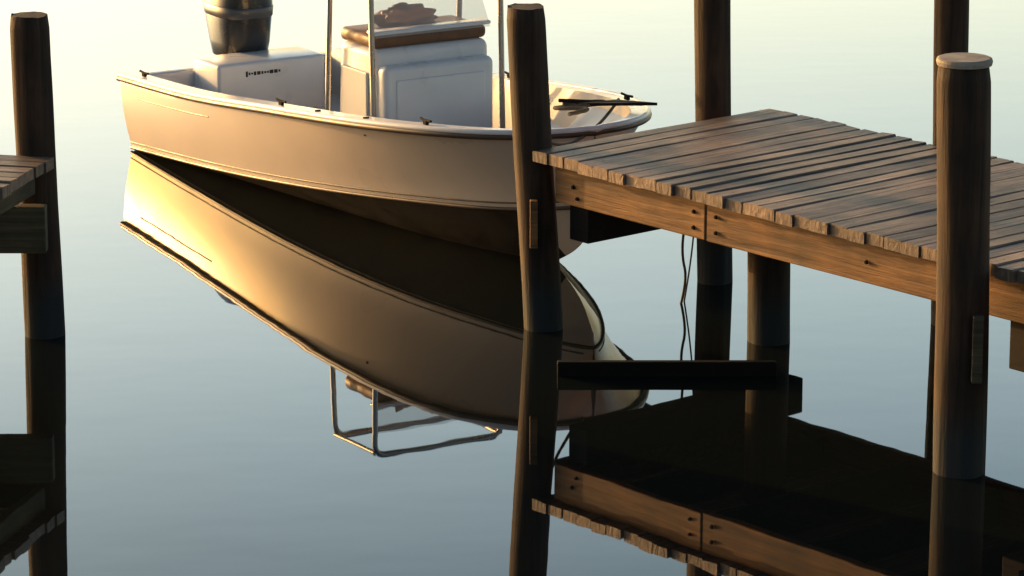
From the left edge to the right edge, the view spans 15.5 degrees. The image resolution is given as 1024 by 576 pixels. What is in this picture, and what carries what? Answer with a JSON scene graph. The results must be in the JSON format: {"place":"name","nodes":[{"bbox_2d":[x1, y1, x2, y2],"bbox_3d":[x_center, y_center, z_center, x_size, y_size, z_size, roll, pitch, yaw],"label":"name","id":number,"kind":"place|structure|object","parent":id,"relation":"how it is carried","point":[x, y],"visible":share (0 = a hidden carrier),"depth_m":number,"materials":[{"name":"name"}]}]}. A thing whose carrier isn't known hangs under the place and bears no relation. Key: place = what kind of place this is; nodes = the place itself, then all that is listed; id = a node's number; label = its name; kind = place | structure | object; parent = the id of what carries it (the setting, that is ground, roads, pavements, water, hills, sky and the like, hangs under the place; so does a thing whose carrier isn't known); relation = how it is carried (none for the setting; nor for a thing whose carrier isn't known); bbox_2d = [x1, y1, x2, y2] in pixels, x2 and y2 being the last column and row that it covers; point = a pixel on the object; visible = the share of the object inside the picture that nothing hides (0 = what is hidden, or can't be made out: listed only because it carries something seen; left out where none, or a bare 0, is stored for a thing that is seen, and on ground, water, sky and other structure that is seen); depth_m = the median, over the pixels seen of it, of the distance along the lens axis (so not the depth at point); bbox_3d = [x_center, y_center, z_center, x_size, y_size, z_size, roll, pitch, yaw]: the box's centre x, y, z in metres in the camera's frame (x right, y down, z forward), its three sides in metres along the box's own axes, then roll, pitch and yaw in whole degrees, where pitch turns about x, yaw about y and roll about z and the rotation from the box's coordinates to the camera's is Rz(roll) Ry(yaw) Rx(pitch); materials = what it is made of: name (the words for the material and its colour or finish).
{"place":"outdoors","nodes":[
{"label":"outdoors","id":0,"kind":"place"},
{"bbox_2d":[0,0,1023,575],"bbox_3d":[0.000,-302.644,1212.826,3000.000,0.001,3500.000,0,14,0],"label":"water","id":1,"kind":"structure","parent":0,"point":[228,376],"depth_m":23.33,"materials":[{"name":"blue liquid"}]},
{"bbox_2d":[10,11,64,339],"bbox_3d":[-3.014,-0.134,24.219,0.315,3.295,0.271,0,14,0],"label":"wooden piling","id":2,"kind":"object","parent":1,"relation":"in","point":[42,276],"visible":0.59,"depth_m":23.92,"materials":[{"name":"brown wood"}]},
{"bbox_2d":[0,155,53,214],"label":"wooden dock","id":3,"kind":"object","parent":2,"relation":"attached to","point":[19,175],"visible":1,"depth_m":23.62,"materials":[{"name":"brown wood"}]},
{"bbox_2d":[0,204,47,252],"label":"cross beam","id":4,"kind":"structure","parent":3,"relation":"attached to","point":[23,228],"depth_m":23.85,"materials":[{"name":"brown wood"}]},
{"bbox_2d":[120,50,644,258],"bbox_3d":[-0.845,-1.013,27.921,2.080,1.340,5.380,-9,17,-30],"label":"hull","id":5,"kind":"object","parent":1,"relation":"on","point":[469,169],"visible":0.52,"depth_m":26.91,"materials":[{"name":"paint"}]},
{"bbox_2d":[137,98,207,116],"bbox_3d":[-2.598,-1.377,28.816,0.015,0.096,1.280,-8,16,-29],"label":"knuckle","id":6,"kind":"object","parent":5,"relation":"attached to","point":[172,108],"visible":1,"depth_m":28.79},
{"bbox_2d":[145,52,325,91],"bbox_3d":[-2.216,-1.637,30.072,1.880,0.318,0.130,-9,17,-30],"label":"transom cap","id":7,"kind":"object","parent":5,"relation":"on","point":[183,75],"visible":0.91,"depth_m":29.75,"materials":[{"name":"white plastic"}]},
{"bbox_2d":[194,46,324,106],"bbox_3d":[-1.998,-1.615,29.858,0.950,0.460,0.440,-9,17,-30],"label":"motor well","id":8,"kind":"object","parent":5,"relation":"on","point":[298,79],"visible":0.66,"depth_m":29.70,"materials":[{"name":"white plastic"}]},
{"bbox_2d":[130,141,559,203],"bbox_3d":[-1.417,-0.841,27.580,0.427,0.487,5.419,-12,18,-39],"label":"spray line","id":9,"kind":"object","parent":5,"relation":"on","point":[330,184],"visible":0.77,"depth_m":27.12,"materials":[{"name":"plastic"}]},
{"bbox_2d":[130,146,569,210],"bbox_3d":[-1.389,-0.798,27.582,0.466,0.507,5.467,-12,19,-39],"label":"chine strake","id":10,"kind":"object","parent":5,"relation":"on","point":[339,191],"visible":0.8,"depth_m":27.09,"materials":[{"name":"plastic"}]},
{"bbox_2d":[117,48,650,134],"bbox_3d":[-0.831,-1.436,27.791,2.132,0.472,5.434,-9,17,-30],"label":"gunwale","id":11,"kind":"object","parent":5,"relation":"on","point":[638,118],"visible":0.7,"depth_m":26.30,"materials":[{"name":"white plastic"}]},
{"bbox_2d":[116,76,651,139],"bbox_3d":[-0.834,-1.411,27.802,2.148,0.472,5.424,-9,17,-30],"label":"rub rail","id":12,"kind":"object","parent":5,"relation":"on","point":[366,126],"visible":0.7,"depth_m":26.18,"materials":[{"name":"plastic"}]},
{"bbox_2d":[325,0,461,110],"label":"frame back","id":13,"kind":"object","parent":5,"relation":"on","point":[329,51],"visible":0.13,"depth_m":27.49,"materials":[{"name":"metal"}]},
{"bbox_2d":[340,37,486,117],"bbox_3d":[-0.714,-1.372,27.610,0.998,0.920,0.558,-9,17,-30],"label":"console body","id":14,"kind":"object","parent":5,"relation":"on","point":[355,55],"visible":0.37,"depth_m":27.28,"materials":[{"name":"white plastic"}]},
{"bbox_2d":[341,65,368,115],"bbox_3d":[-1.138,-1.271,27.355,0.023,0.650,0.380,-9,17,-30],"label":"console side door","id":15,"kind":"structure","parent":14,"relation":"attached to","point":[354,91],"depth_m":27.30,"materials":[{"name":"white plastic"}]},
{"bbox_2d":[374,2,437,27],"bbox_3d":[-0.760,-1.974,27.462,0.558,0.214,0.347,-9,17,-30],"label":"folded tarp","id":16,"kind":"object","parent":14,"relation":"on","point":[400,14],"visible":0.92,"depth_m":27.36,"materials":[{"name":"beige fabric"}]},
{"bbox_2d":[341,15,484,48],"bbox_3d":[-0.719,-1.868,27.492,0.960,0.100,0.500,-9,17,-30],"label":"console dash","id":17,"kind":"object","parent":14,"relation":"on","point":[357,34],"visible":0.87,"depth_m":27.31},
{"bbox_2d":[367,18,490,35],"bbox_3d":[-0.599,-1.888,27.285,0.980,0.030,0.120,-9,17,-30],"label":"dash rim","id":18,"kind":"object","parent":14,"relation":"on","point":[428,27],"visible":1,"depth_m":27.26,"materials":[{"name":"white plastic"}]},
{"bbox_2d":[378,54,492,127],"bbox_3d":[-0.552,-1.254,27.367,0.920,0.810,0.140,-9,17,-30],"label":"console seat","id":19,"kind":"object","parent":14,"relation":"attached to","point":[389,76],"visible":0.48,"depth_m":27.19,"materials":[{"name":"white plastic"}]},
{"bbox_2d":[396,71,484,126],"bbox_3d":[-0.514,-1.214,27.314,0.740,0.660,0.026,-9,17,-30],"label":"console hatch","id":20,"kind":"object","parent":19,"relation":"attached to","point":[458,99],"visible":0.49,"depth_m":27.28,"materials":[{"name":"white plastic"}]},
{"bbox_2d":[420,117,431,122],"bbox_3d":[-0.590,-1.150,25.833,0.018,0.022,0.141,-9,17,-30],"label":"cleat","id":21,"kind":"object","parent":5,"relation":"on","point":[424,119],"visible":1,"depth_m":25.82,"materials":[{"name":"metal"}]},
{"bbox_2d":[368,0,504,127],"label":"canopy frame","id":22,"kind":"object","parent":5,"relation":"on","point":[500,49],"visible":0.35,"depth_m":27.42,"materials":[{"name":"metal"}]},
{"bbox_2d":[553,99,602,115],"bbox_3d":[0.437,-1.245,26.139,0.703,0.087,0.315,-43,45,-69],"label":"anchor line","id":23,"kind":"object","parent":5,"relation":"on","point":[575,109],"visible":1,"depth_m":26.05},
{"bbox_2d":[552,98,619,145],"bbox_3d":[0.477,-1.131,25.463,0.048,0.246,2.263,4,15,14],"label":"mooring rope","id":24,"kind":"object","parent":5,"relation":"attached to","point":[584,136],"visible":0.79,"depth_m":25.43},
{"bbox_2d":[558,98,631,102],"bbox_3d":[0.616,-1.296,26.298,0.028,0.067,0.655,-24,28,-58],"label":"anchor shank","id":25,"kind":"object","parent":5,"relation":"on","point":[572,100],"visible":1,"depth_m":26.37,"materials":[{"name":"black metal"}]},
{"bbox_2d":[576,99,656,105],"bbox_3d":[0.748,-1.295,26.246,0.183,0.055,0.580,-43,45,-69],"label":"anchor fluke","id":26,"kind":"object","parent":25,"relation":"attached to","point":[610,103],"visible":1,"depth_m":26.17,"materials":[{"name":"black metal"}]},
{"bbox_2d":[620,92,632,97],"bbox_3d":[0.813,-1.362,26.666,0.018,0.022,0.141,-9,17,-30],"label":"cleat","id":27,"kind":"object","parent":5,"relation":"on","point":[623,94],"visible":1,"depth_m":26.66,"materials":[{"name":"metal"}]},
{"bbox_2d":[507,3,562,332],"bbox_3d":[0.180,-0.188,24.402,0.334,3.305,0.439,-11,18,-36],"label":"wooden piling","id":28,"kind":"object","parent":1,"relation":"in","point":[534,181],"visible":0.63,"depth_m":24.17,"materials":[{"name":"brown wood"}]},
{"bbox_2d":[557,360,776,375],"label":"wooden beam","id":29,"kind":"structure","parent":1,"relation":"in","point":[666,367],"depth_m":23.35,"materials":[{"name":"wood"}]},
{"bbox_2d":[694,0,732,284],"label":"wooden piling","id":30,"kind":"object","parent":1,"relation":"in","point":[712,35],"visible":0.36,"depth_m":25.24,"materials":[{"name":"brown wood"}]},
{"bbox_2d":[747,252,789,345],"bbox_3d":[1.650,0.384,24.195,0.300,2.304,0.285,0,14,0],"label":"wooden piling","id":31,"kind":"object","parent":1,"relation":"in","point":[768,301],"visible":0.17,"depth_m":24.01,"materials":[{"name":"brown wood"}]},
{"bbox_2d":[931,0,968,325],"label":"wooden piling","id":32,"kind":"object","parent":1,"relation":"in","point":[951,26],"visible":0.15,"depth_m":24.04,"materials":[{"name":"brown wood"}]},
{"bbox_2d":[933,52,992,478],"bbox_3d":[2.524,0.466,21.271,0.362,3.590,0.322,5,15,18],"label":"wooden piling","id":33,"kind":"object","parent":1,"relation":"in","point":[963,262],"visible":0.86,"depth_m":21.00,"materials":[{"name":"brown wood"}]},
{"bbox_2d":[532,109,1023,371],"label":"wooden dock","id":34,"kind":"object","parent":33,"relation":"attached to","point":[842,200],"visible":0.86,"depth_m":23.23,"materials":[{"name":"brown wood"}]},
{"bbox_2d":[680,234,686,303],"bbox_3d":[1.126,-0.354,24.975,0.069,1.154,0.040,0,14,0],"label":"dock rope","id":35,"kind":"object","parent":34,"relation":"hanging from","point":[684,268],"visible":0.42,"depth_m":25.02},
{"bbox_2d":[683,237,693,301],"bbox_3d":[1.189,-0.376,25.061,0.124,1.052,0.018,-7,16,-26],"label":"dock rope","id":36,"kind":"object","parent":34,"relation":"hanging from","point":[689,269],"visible":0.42,"depth_m":25.11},
{"bbox_3d":[-2.200,-1.410,30.340,0.200,0.945,0.300,-9,17,-30],"label":"midsection","id":37,"kind":"object","parent":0,"visible":0},
{"bbox_2d":[204,0,272,54],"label":"cowling","id":38,"kind":"object","parent":37,"relation":"on","point":[226,36],"visible":0.76,"depth_m":29.92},
{"bbox_2d":[203,1,272,19],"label":"cowling band","id":39,"kind":"object","parent":38,"relation":"attached to","point":[238,14],"visible":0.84,"depth_m":29.86,"materials":[{"name":"silver metal"}]}
]}

